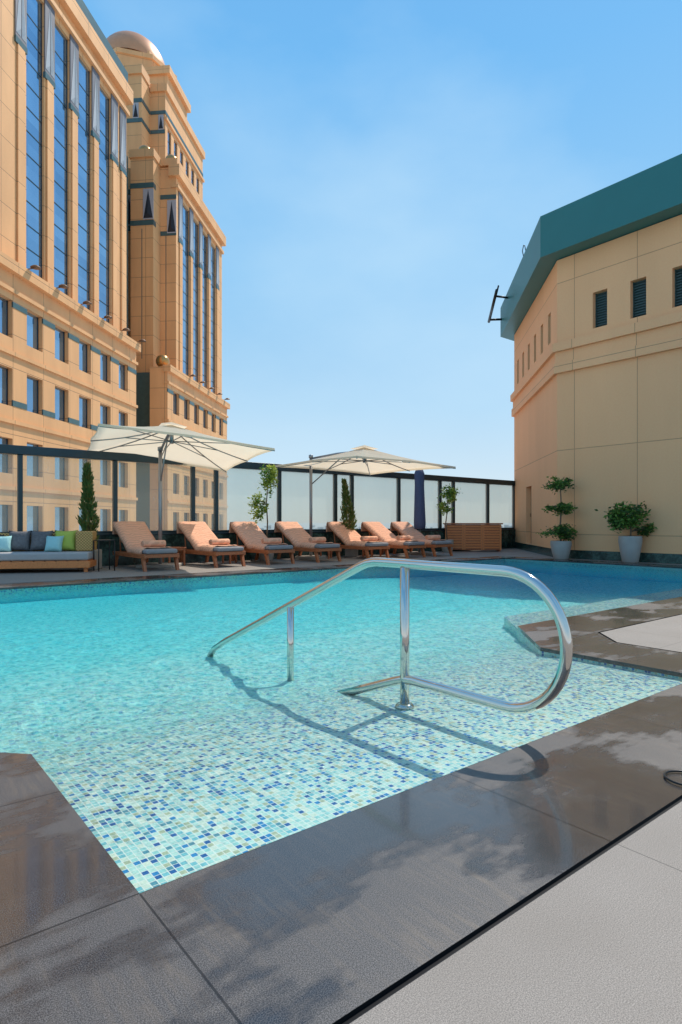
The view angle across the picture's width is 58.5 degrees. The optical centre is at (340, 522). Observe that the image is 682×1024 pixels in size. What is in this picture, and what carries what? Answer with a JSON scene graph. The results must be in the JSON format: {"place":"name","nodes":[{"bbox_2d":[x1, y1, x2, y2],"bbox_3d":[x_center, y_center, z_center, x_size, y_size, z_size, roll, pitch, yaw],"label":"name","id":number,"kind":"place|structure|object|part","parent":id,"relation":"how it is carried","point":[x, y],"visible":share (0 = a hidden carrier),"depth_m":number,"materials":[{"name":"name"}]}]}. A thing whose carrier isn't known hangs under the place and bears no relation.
{"place":"outdoors","nodes":[
{"label":"outdoors","id":0,"kind":"place"},
{"bbox_2d":[0,0,229,531],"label":"hotel tower","id":1,"kind":"structure","parent":0,"point":[112,239],"depth_m":40.75,"materials":[{"name":"beige stone"}]},
{"bbox_2d":[0,297,7,335],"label":"window","id":2,"kind":"structure","parent":1,"relation":"in","point":[3,303],"depth_m":31.04,"materials":[{"name":"blue glass"}]},
{"bbox_2d":[0,366,7,404],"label":"window","id":3,"kind":"structure","parent":1,"relation":"in","point":[3,371],"depth_m":31.00,"materials":[{"name":"blue glass"}]},
{"bbox_2d":[0,437,7,472],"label":"window","id":4,"kind":"structure","parent":1,"relation":"in","point":[3,457],"depth_m":31.04,"materials":[{"name":"blue glass"}]},
{"bbox_2d":[0,505,7,531],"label":"window","id":5,"kind":"structure","parent":1,"relation":"in","point":[3,508],"depth_m":31.04,"materials":[{"name":"blue glass"}]},
{"bbox_2d":[27,312,37,349],"bbox_3d":[-16.961,-10.425,33.176,0.090,1.948,1.418,0,0,6],"label":"window","id":6,"kind":"structure","parent":1,"relation":"in","point":[32,321],"depth_m":33.40,"materials":[{"name":"blue glass"}]},
{"bbox_2d":[27,377,37,413],"bbox_3d":[-16.961,-6.925,33.176,0.090,1.948,1.418,0,0,6],"label":"window","id":7,"kind":"structure","parent":1,"relation":"in","point":[32,384],"depth_m":33.40,"materials":[{"name":"blue glass"}]},
{"bbox_2d":[27,443,37,476],"bbox_3d":[-16.961,-3.400,33.176,0.090,1.798,1.418,0,0,6],"label":"window","id":8,"kind":"structure","parent":1,"relation":"in","point":[32,461],"depth_m":33.40,"materials":[{"name":"blue glass"}]},
{"bbox_2d":[27,506,37,530],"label":"window","id":9,"kind":"structure","parent":1,"relation":"in","point":[32,511],"depth_m":33.40,"materials":[{"name":"blue glass"}]},
{"bbox_2d":[26,0,41,277],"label":"window","id":10,"kind":"structure","parent":1,"relation":"in","point":[33,59],"depth_m":34.47,"materials":[{"name":"blue glass"}]},
{"bbox_2d":[55,327,63,361],"bbox_3d":[-16.680,-10.425,35.761,0.090,1.948,1.418,0,0,6],"label":"window","id":11,"kind":"structure","parent":1,"relation":"in","point":[59,335],"depth_m":36.00,"materials":[{"name":"blue glass"}]},
{"bbox_2d":[55,387,63,421],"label":"window","id":12,"kind":"structure","parent":1,"relation":"in","point":[59,394],"depth_m":36.00,"materials":[{"name":"blue glass"}]},
{"bbox_2d":[55,457,63,479],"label":"window","id":13,"kind":"structure","parent":1,"relation":"in","point":[59,462],"depth_m":36.00,"materials":[{"name":"blue glass"}]},
{"bbox_2d":[55,507,63,530],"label":"window","id":14,"kind":"structure","parent":1,"relation":"in","point":[59,511],"depth_m":36.00,"materials":[{"name":"blue glass"}]},
{"bbox_2d":[54,24,66,294],"bbox_3d":[-17.096,-21.900,36.932,0.090,15.998,1.678,0,0,6],"label":"window","id":15,"kind":"structure","parent":1,"relation":"in","point":[60,93],"depth_m":37.05,"materials":[{"name":"blue glass"}]},
{"bbox_2d":[79,341,86,372],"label":"window","id":16,"kind":"structure","parent":1,"relation":"in","point":[82,346],"depth_m":38.67,"materials":[{"name":"blue glass"}]},
{"bbox_2d":[79,396,86,427],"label":"window","id":17,"kind":"structure","parent":1,"relation":"in","point":[82,401],"depth_m":38.67,"materials":[{"name":"blue glass"}]},
{"bbox_2d":[79,459,86,481],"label":"window","id":18,"kind":"structure","parent":1,"relation":"in","point":[81,461],"depth_m":38.42,"materials":[{"name":"blue glass"}]},
{"bbox_2d":[78,58,89,309],"bbox_3d":[-16.810,-21.900,39.567,0.090,15.998,1.678,0,0,6],"label":"window","id":19,"kind":"structure","parent":1,"relation":"in","point":[84,75],"depth_m":39.77,"materials":[{"name":"blue glass"}]},
{"bbox_2d":[100,353,106,381],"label":"window","id":20,"kind":"structure","parent":1,"relation":"in","point":[103,358],"depth_m":41.21,"materials":[{"name":"blue glass"}]},
{"bbox_2d":[100,405,106,423],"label":"window","id":21,"kind":"structure","parent":1,"relation":"in","point":[103,409],"depth_m":41.21,"materials":[{"name":"blue glass"}]},
{"bbox_2d":[100,460,106,484],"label":"window","id":22,"kind":"structure","parent":1,"relation":"in","point":[103,464],"depth_m":41.21,"materials":[{"name":"blue glass"}]},
{"bbox_2d":[100,509,106,530],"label":"window","id":23,"kind":"structure","parent":1,"relation":"in","point":[103,512],"depth_m":41.21,"materials":[{"name":"blue glass"}]},
{"bbox_2d":[99,88,108,322],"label":"window","id":24,"kind":"structure","parent":1,"relation":"in","point":[104,101],"depth_m":42.44,"materials":[{"name":"blue glass"}]},
{"bbox_2d":[119,363,124,390],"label":"window","id":25,"kind":"structure","parent":1,"relation":"in","point":[121,367],"depth_m":43.89,"materials":[{"name":"blue glass"}]},
{"bbox_2d":[119,412,124,425],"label":"window","id":26,"kind":"structure","parent":1,"relation":"in","point":[121,415],"depth_m":43.80,"materials":[{"name":"blue glass"}]},
{"bbox_2d":[119,462,124,487],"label":"window","id":27,"kind":"structure","parent":1,"relation":"in","point":[121,465],"depth_m":43.80,"materials":[{"name":"blue glass"}]},
{"bbox_2d":[119,510,124,520],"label":"window","id":28,"kind":"structure","parent":1,"relation":"in","point":[121,512],"depth_m":43.89,"materials":[{"name":"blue glass"}]},
{"bbox_2d":[168,131,169,154],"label":"window","id":29,"kind":"structure","parent":1,"relation":"in","point":[168,131],"depth_m":64.16,"materials":[{"name":"blue glass"}]},
{"bbox_2d":[173,393,175,413],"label":"window","id":30,"kind":"structure","parent":1,"relation":"in","point":[174,395],"depth_m":53.79,"materials":[{"name":"grey glass"}]},
{"bbox_2d":[173,474,175,493],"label":"window","id":31,"kind":"structure","parent":1,"relation":"in","point":[174,475],"depth_m":53.79,"materials":[{"name":"grey glass"}]},
{"bbox_2d":[173,512,175,529],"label":"window","id":32,"kind":"structure","parent":1,"relation":"in","point":[174,513],"depth_m":53.79,"materials":[{"name":"grey glass"}]},
{"bbox_2d":[184,399,186,419],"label":"window","id":33,"kind":"structure","parent":1,"relation":"in","point":[185,401],"depth_m":56.45,"materials":[{"name":"grey glass"}]},
{"bbox_2d":[184,476,186,494],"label":"window","id":34,"kind":"structure","parent":1,"relation":"in","point":[185,477],"depth_m":56.45,"materials":[{"name":"grey glass"}]},
{"bbox_2d":[183,205,187,375],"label":"window","id":35,"kind":"structure","parent":1,"relation":"in","point":[185,213],"depth_m":57.95,"materials":[{"name":"blue glass"}]},
{"bbox_2d":[194,404,196,423],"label":"window","id":36,"kind":"structure","parent":1,"relation":"in","point":[195,406],"depth_m":59.12,"materials":[{"name":"grey glass"}]},
{"bbox_2d":[193,221,197,381],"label":"window","id":37,"kind":"structure","parent":1,"relation":"in","point":[195,262],"depth_m":60.68,"materials":[{"name":"blue glass"}]},
{"bbox_2d":[195,478,196,495],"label":"window","id":38,"kind":"structure","parent":1,"relation":"in","point":[195,478],"depth_m":59.22,"materials":[{"name":"grey glass"}]},
{"bbox_2d":[203,409,204,427],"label":"window","id":39,"kind":"structure","parent":1,"relation":"in","point":[203,409],"depth_m":61.59,"materials":[{"name":"grey glass"}]},
{"bbox_2d":[203,480,204,496],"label":"window","id":40,"kind":"structure","parent":1,"relation":"in","point":[203,480],"depth_m":61.59,"materials":[{"name":"grey glass"}]},
{"bbox_2d":[202,234,205,387],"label":"window","id":41,"kind":"structure","parent":1,"relation":"in","point":[204,238],"depth_m":63.38,"materials":[{"name":"blue glass"}]},
{"bbox_2d":[211,245,214,393],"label":"window","id":42,"kind":"structure","parent":1,"relation":"in","point":[212,249],"depth_m":66.26,"materials":[{"name":"blue glass"}]},
{"bbox_2d":[219,418,220,434],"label":"window","id":43,"kind":"structure","parent":1,"relation":"in","point":[219,418],"depth_m":66.68,"materials":[{"name":"grey glass"}]},
{"bbox_2d":[219,483,220,498],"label":"window","id":44,"kind":"structure","parent":1,"relation":"in","point":[219,483],"depth_m":66.86,"materials":[{"name":"grey glass"}]},
{"bbox_2d":[219,514,220,529],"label":"window","id":45,"kind":"structure","parent":1,"relation":"in","point":[219,514],"depth_m":66.86,"materials":[{"name":"grey glass"}]},
{"bbox_2d":[0,559,681,892],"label":"pool floor","id":46,"kind":"structure","parent":0,"point":[208,829],"depth_m":3.94,"materials":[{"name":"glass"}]},
{"bbox_2d":[207,558,572,713],"bbox_3d":[-0.076,0.699,4.004,0.110,0.981,3.460,0,0,-39],"label":"pool handrail","id":47,"kind":"object","parent":46,"relation":"on","point":[404,679],"visible":0.98,"depth_m":3.33,"materials":[{"name":"silver metal"}]},
{"bbox_2d":[0,556,681,1023],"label":"pool coping pavement","id":48,"kind":"structure","parent":0,"point":[334,918],"depth_m":1.70,"materials":[{"name":"stone"}]},
{"bbox_2d":[663,770,681,785],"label":"loose cable loop","id":49,"kind":"object","parent":48,"relation":"on","point":[667,778],"visible":1,"depth_m":2.38,"materials":[{"name":"black rubber"}]},
{"bbox_2d":[0,548,681,1023],"bbox_3d":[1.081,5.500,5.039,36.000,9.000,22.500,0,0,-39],"label":"terrace pavement","id":50,"kind":"structure","parent":0,"point":[596,940],"depth_m":1.44,"materials":[{"name":"stone"}]},
{"bbox_2d":[0,531,96,571],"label":"outdoor sofa","id":51,"kind":"object","parent":50,"relation":"on","point":[81,556],"visible":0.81,"depth_m":12.14,"materials":[{"name":"grey fabric"}]},
{"bbox_2d":[0,536,11,551],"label":"throw cushion","id":52,"kind":"object","parent":51,"relation":"on","point":[5,543],"visible":0.99,"depth_m":12.31,"materials":[{"name":"blue fabric"}]},
{"bbox_2d":[9,531,30,550],"bbox_3d":[-6.639,0.380,12.575,0.440,0.426,0.241,0,0,-11],"label":"throw cushion","id":53,"kind":"object","parent":51,"relation":"on","point":[20,540],"visible":0.91,"depth_m":12.50,"materials":[{"name":"blue fabric"}]},
{"bbox_2d":[29,530,52,550],"bbox_3d":[-6.228,0.380,12.658,0.440,0.426,0.241,0,0,-14],"label":"throw cushion","id":54,"kind":"object","parent":51,"relation":"on","point":[38,540],"visible":0.81,"depth_m":12.57,"materials":[{"name":"fabric"}]},
{"bbox_2d":[44,536,63,551],"bbox_3d":[-5.890,0.440,12.501,0.360,0.338,0.244,0,0,-6],"label":"throw cushion","id":55,"kind":"object","parent":51,"relation":"on","point":[53,543],"visible":1,"depth_m":12.42,"materials":[{"name":"blue fabric"}]},
{"bbox_2d":[55,530,77,550],"bbox_3d":[-5.749,0.380,12.712,0.460,0.439,0.254,0,0,-11],"label":"throw cushion","id":56,"kind":"object","parent":51,"relation":"on","point":[69,541],"visible":0.74,"depth_m":12.65,"materials":[{"name":"fabric"}]},
{"bbox_2d":[76,462,101,569],"bbox_3d":[-5.393,-0.155,12.987,0.482,2.309,0.546,0,0,0],"label":"cypress tree","id":57,"kind":"object","parent":50,"relation":"on","point":[88,505],"visible":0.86,"depth_m":12.93,"materials":[{"name":"green plant"}]},
{"bbox_2d":[93,539,114,570],"bbox_3d":[-4.920,0.680,12.650,0.341,0.640,0.344,0,0,-39],"label":"metal side table","id":58,"kind":"object","parent":50,"relation":"on","point":[109,540],"visible":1,"depth_m":12.62,"materials":[{"name":"black metal"}]},
{"bbox_2d":[112,538,179,571],"bbox_3d":[-4.296,0.510,13.323,0.760,0.979,1.950,0,0,-39],"label":"sun lounger","id":59,"kind":"object","parent":50,"relation":"on","point":[146,554],"visible":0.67,"depth_m":12.67,"materials":[{"name":"red wood"}]},
{"bbox_2d":[112,521,171,553],"bbox_3d":[-4.371,0.325,13.416,0.740,0.704,1.824,0,0,-39],"label":"beach towel","id":60,"kind":"object","parent":59,"relation":"on","point":[132,535],"visible":0.85,"depth_m":13.62,"materials":[{"name":"beige fabric"}]},
{"bbox_2d":[141,540,165,546],"bbox_3d":[-4.001,0.450,13.002,0.515,0.138,0.156,0,0,-39],"label":"rolled towel","id":61,"kind":"object","parent":60,"relation":"on","point":[153,543],"visible":1,"depth_m":12.94,"materials":[{"name":"beige fabric"}]},
{"bbox_2d":[162,547,185,564],"bbox_3d":[-3.900,0.787,14.187,0.440,0.425,0.440,0,0,-39],"label":"side table","id":62,"kind":"object","parent":50,"relation":"on","point":[180,548],"visible":0.55,"depth_m":14.14,"materials":[{"name":"red wood"}]},
{"bbox_2d":[88,422,274,567],"bbox_3d":[-3.675,-0.595,13.330,3.384,3.190,3.729,0,0,-26],"label":"patio umbrella","id":63,"kind":"object","parent":50,"relation":"on","point":[172,441],"visible":0.98,"depth_m":13.71,"materials":[{"name":"cream canvas fabric"},{"name":"grey metal"}]},
{"bbox_2d":[179,535,245,567],"bbox_3d":[-3.085,0.510,14.361,0.760,0.979,1.950,0,0,-40],"label":"sun lounger","id":64,"kind":"object","parent":50,"relation":"on","point":[227,550],"visible":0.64,"depth_m":13.75,"materials":[{"name":"red wood"}]},
{"bbox_2d":[177,521,237,551],"bbox_3d":[-3.162,0.325,14.452,0.740,0.704,1.824,0,0,-40],"label":"beach towel","id":65,"kind":"object","parent":64,"relation":"on","point":[199,535],"visible":0.88,"depth_m":14.61,"materials":[{"name":"beige fabric"}]},
{"bbox_2d":[209,539,229,544],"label":"rolled towel","id":66,"kind":"object","parent":65,"relation":"on","point":[219,541],"visible":0.99,"depth_m":14.01,"materials":[{"name":"beige fabric"}]},
{"bbox_2d":[222,546,245,563],"bbox_3d":[-2.645,0.787,14.939,0.440,0.425,0.440,0,0,-39],"label":"side table","id":67,"kind":"object","parent":50,"relation":"on","point":[230,557],"visible":0.24,"depth_m":14.95,"materials":[{"name":"red wood"}]},
{"bbox_2d":[0,444,515,570],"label":"glass fence","id":68,"kind":"object","parent":50,"relation":"on","point":[390,484],"visible":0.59,"depth_m":16.69,"materials":[{"name":"black metal"}]},
{"bbox_2d":[247,464,277,560],"bbox_3d":[-2.045,-0.280,15.990,0.840,2.561,0.681,0,0,0],"label":"potted tree","id":69,"kind":"object","parent":50,"relation":"on","point":[270,479],"visible":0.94,"depth_m":15.94,"materials":[{"name":"green plant"}]},
{"bbox_2d":[231,530,294,564],"bbox_3d":[-2.007,0.510,15.291,0.760,0.979,1.950,0,0,-38],"label":"sun lounger","id":70,"kind":"object","parent":50,"relation":"on","point":[289,549],"visible":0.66,"depth_m":14.60,"materials":[{"name":"red wood"}]},
{"bbox_2d":[229,521,287,549],"bbox_3d":[-2.081,0.325,15.386,0.740,0.704,1.824,0,0,-38],"label":"beach towel","id":71,"kind":"object","parent":70,"relation":"on","point":[251,535],"visible":0.88,"depth_m":15.54,"materials":[{"name":"beige fabric"}]},
{"bbox_2d":[261,538,281,543],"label":"rolled towel","id":72,"kind":"object","parent":71,"relation":"on","point":[270,540],"visible":1,"depth_m":14.87,"materials":[{"name":"beige fabric"}]},
{"bbox_2d":[277,529,341,562],"bbox_3d":[-0.896,0.510,16.121,0.760,0.979,1.950,0,0,-40],"label":"sun lounger","id":73,"kind":"object","parent":50,"relation":"on","point":[317,548],"visible":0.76,"depth_m":15.44,"materials":[{"name":"red wood"}]},
{"bbox_2d":[274,521,333,547],"bbox_3d":[-0.973,0.325,16.212,0.740,0.704,1.824,0,0,-40],"label":"beach towel","id":74,"kind":"object","parent":73,"relation":"on","point":[296,534],"visible":0.92,"depth_m":16.32,"materials":[{"name":"beige fabric"}]},
{"bbox_2d":[308,537,325,542],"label":"rolled towel","id":75,"kind":"object","parent":74,"relation":"on","point":[316,539],"visible":1,"depth_m":15.74,"materials":[{"name":"beige fabric"}]},
{"bbox_2d":[320,543,340,558],"bbox_3d":[-0.307,0.787,16.819,0.440,0.425,0.440,0,0,-39],"label":"side table","id":76,"kind":"object","parent":50,"relation":"on","point":[329,554],"visible":0.2,"depth_m":16.78,"materials":[{"name":"red wood"}]},
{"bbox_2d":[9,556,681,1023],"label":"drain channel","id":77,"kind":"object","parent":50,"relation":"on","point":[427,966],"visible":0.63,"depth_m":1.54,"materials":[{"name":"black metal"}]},
{"bbox_2d":[340,478,357,556],"bbox_3d":[0.225,-0.156,17.865,0.558,2.312,0.524,0,0,0],"label":"cypress tree","id":78,"kind":"object","parent":50,"relation":"on","point":[347,511],"visible":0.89,"depth_m":17.80,"materials":[{"name":"green plant"}]},
{"bbox_2d":[329,528,389,558],"bbox_3d":[0.461,0.510,17.275,0.760,0.979,1.950,0,0,-37],"label":"sun lounger","id":79,"kind":"object","parent":50,"relation":"on","point":[376,545],"visible":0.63,"depth_m":16.59,"materials":[{"name":"red wood"}]},
{"bbox_2d":[326,522,381,546],"bbox_3d":[0.389,0.325,17.371,0.740,0.704,1.824,0,0,-37],"label":"beach towel","id":80,"kind":"object","parent":79,"relation":"on","point":[347,537],"visible":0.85,"depth_m":17.45,"materials":[{"name":"beige fabric"}]},
{"bbox_2d":[360,536,377,540],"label":"rolled towel","id":81,"kind":"object","parent":80,"relation":"on","point":[368,538],"visible":0.98,"depth_m":16.82,"materials":[{"name":"beige fabric"}]},
{"bbox_2d":[275,445,455,558],"bbox_3d":[0.516,-0.530,16.328,3.466,3.060,3.895,0,0,-38],"label":"patio umbrella","id":82,"kind":"object","parent":50,"relation":"on","point":[365,459],"visible":1,"depth_m":16.75,"materials":[{"name":"cream canvas fabric"},{"name":"grey metal"}]},
{"bbox_2d":[362,549,381,556],"bbox_3d":[0.901,0.787,17.790,0.440,0.425,0.440,0,0,-39],"label":"side table","id":83,"kind":"object","parent":50,"relation":"on","point":[371,552],"visible":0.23,"depth_m":17.76,"materials":[{"name":"red wood"}]},
{"bbox_2d":[364,528,425,557],"bbox_3d":[1.536,0.510,18.012,0.760,0.979,1.950,0,0,-40],"label":"sun lounger","id":84,"kind":"object","parent":50,"relation":"on","point":[413,544],"visible":0.46,"depth_m":17.31,"materials":[{"name":"red wood"}]},
{"bbox_2d":[361,522,417,544],"bbox_3d":[1.459,0.325,18.104,0.740,0.704,1.824,0,0,-40],"label":"beach towel","id":85,"kind":"object","parent":84,"relation":"on","point":[381,532],"visible":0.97,"depth_m":18.22,"materials":[{"name":"beige fabric"}]},
{"bbox_2d":[396,535,410,539],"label":"rolled towel","id":86,"kind":"object","parent":85,"relation":"on","point":[406,537],"visible":0.99,"depth_m":17.63,"materials":[{"name":"beige fabric"}]},
{"bbox_2d":[408,470,431,553],"bbox_3d":[2.498,-0.360,19.395,0.700,2.720,0.700,0,0,0],"label":"closed umbrella","id":87,"kind":"object","parent":50,"relation":"on","point":[419,511],"visible":0.8,"depth_m":19.27,"materials":[{"name":"blue fabric"}]},
{"bbox_2d":[393,527,452,556],"bbox_3d":[2.465,0.510,18.759,0.760,0.979,1.950,0,0,-37],"label":"sun lounger","id":88,"kind":"object","parent":50,"relation":"on","point":[439,543],"visible":0.44,"depth_m":18.03,"materials":[{"name":"red wood"}]},
{"bbox_2d":[390,522,445,544],"bbox_3d":[2.393,0.325,18.854,0.740,0.704,1.824,0,0,-37],"label":"beach towel","id":89,"kind":"object","parent":88,"relation":"on","point":[404,528],"visible":0.87,"depth_m":19.04,"materials":[{"name":"beige fabric"}]},
{"bbox_2d":[425,535,440,539],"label":"rolled towel","id":90,"kind":"object","parent":89,"relation":"on","point":[432,537],"visible":1,"depth_m":18.32,"materials":[{"name":"beige fabric"}]},
{"bbox_2d":[437,483,462,551],"bbox_3d":[3.631,-0.160,20.547,0.935,2.320,0.688,0,0,0],"label":"potted tree","id":91,"kind":"object","parent":50,"relation":"on","point":[449,495],"visible":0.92,"depth_m":20.45,"materials":[{"name":"green plant"}]},
{"bbox_2d":[443,523,502,551],"bbox_3d":[4.582,0.510,21.248,2.000,0.980,0.660,0,0,6],"label":"slatted cabinet","id":92,"kind":"object","parent":50,"relation":"on","point":[475,536],"visible":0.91,"depth_m":20.94,"materials":[{"name":"brown wood"}]},
{"bbox_3d":[3.916,0.505,21.016,0.625,0.870,0.035,0,0,6],"label":"door","id":93,"kind":"part","parent":92,"relation":"part of","materials":[{"name":"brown wood"}]},
{"bbox_3d":[4.547,0.505,20.948,0.625,0.870,0.035,0,0,6],"label":"door","id":94,"kind":"part","parent":92,"relation":"part of","materials":[{"name":"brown wood"}]},
{"bbox_3d":[5.179,0.505,20.879,0.625,0.870,0.035,0,0,6],"label":"door","id":95,"kind":"part","parent":92,"relation":"part of","materials":[{"name":"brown wood"}]},
{"bbox_2d":[535,476,577,559],"bbox_3d":[5.940,-0.134,16.445,1.150,2.269,1.073,0,0,-34],"label":"potted tree","id":96,"kind":"object","parent":50,"relation":"on","point":[561,549],"visible":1,"depth_m":16.35,"materials":[{"name":"green plant"}]},
{"bbox_2d":[488,154,681,563],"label":"octagonal building","id":97,"kind":"structure","parent":50,"relation":"on","point":[590,319],"depth_m":16.05,"materials":[{"name":"beige paint"}]},
{"bbox_2d":[595,291,606,327],"bbox_3d":[7.018,-5.680,16.293,0.078,0.960,0.400,0,0,-39],"label":"window","id":98,"kind":"structure","parent":97,"relation":"in","point":[600,299],"depth_m":16.33,"materials":[{"name":"blue glass"}]},
{"bbox_2d":[633,280,645,317],"bbox_3d":[7.651,-5.680,15.506,0.078,0.960,0.400,0,0,-39],"label":"window","id":99,"kind":"structure","parent":97,"relation":"in","point":[639,288],"depth_m":15.54,"materials":[{"name":"blue glass"}]},
{"bbox_2d":[675,269,681,306],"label":"window","id":100,"kind":"structure","parent":97,"relation":"in","point":[678,273],"depth_m":14.80,"materials":[{"name":"blue glass"}]},
{"bbox_2d":[594,501,656,562],"bbox_3d":[7.149,0.233,15.198,1.120,1.533,1.168,0,0,-39],"label":"potted shrub","id":101,"kind":"object","parent":50,"relation":"on","point":[630,546],"visible":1,"depth_m":15.02,"materials":[{"name":"green plant"}]},
{"bbox_2d":[0,558,681,840],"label":"pool water","id":102,"kind":"structure","parent":0,"point":[294,665],"depth_m":4.35,"materials":[{"name":"teal liquid"}]},
{"bbox_2d":[227,523,511,529],"bbox_3d":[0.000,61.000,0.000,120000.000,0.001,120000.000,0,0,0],"label":"ground","id":103,"kind":"structure","parent":0,"point":[317,525],"depth_m":12136.03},
{"bbox_2d":[260,524,512,529],"bbox_3d":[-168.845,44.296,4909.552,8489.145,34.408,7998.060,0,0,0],"label":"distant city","id":104,"kind":"object","parent":103,"relation":"on","point":[505,526],"visible":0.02,"depth_m":5829.91},
{"bbox_2d":[83,0,681,522],"label":"sky","id":105,"kind":"structure","parent":0,"point":[374,171],"materials":[{"name":"blue"}]}
]}

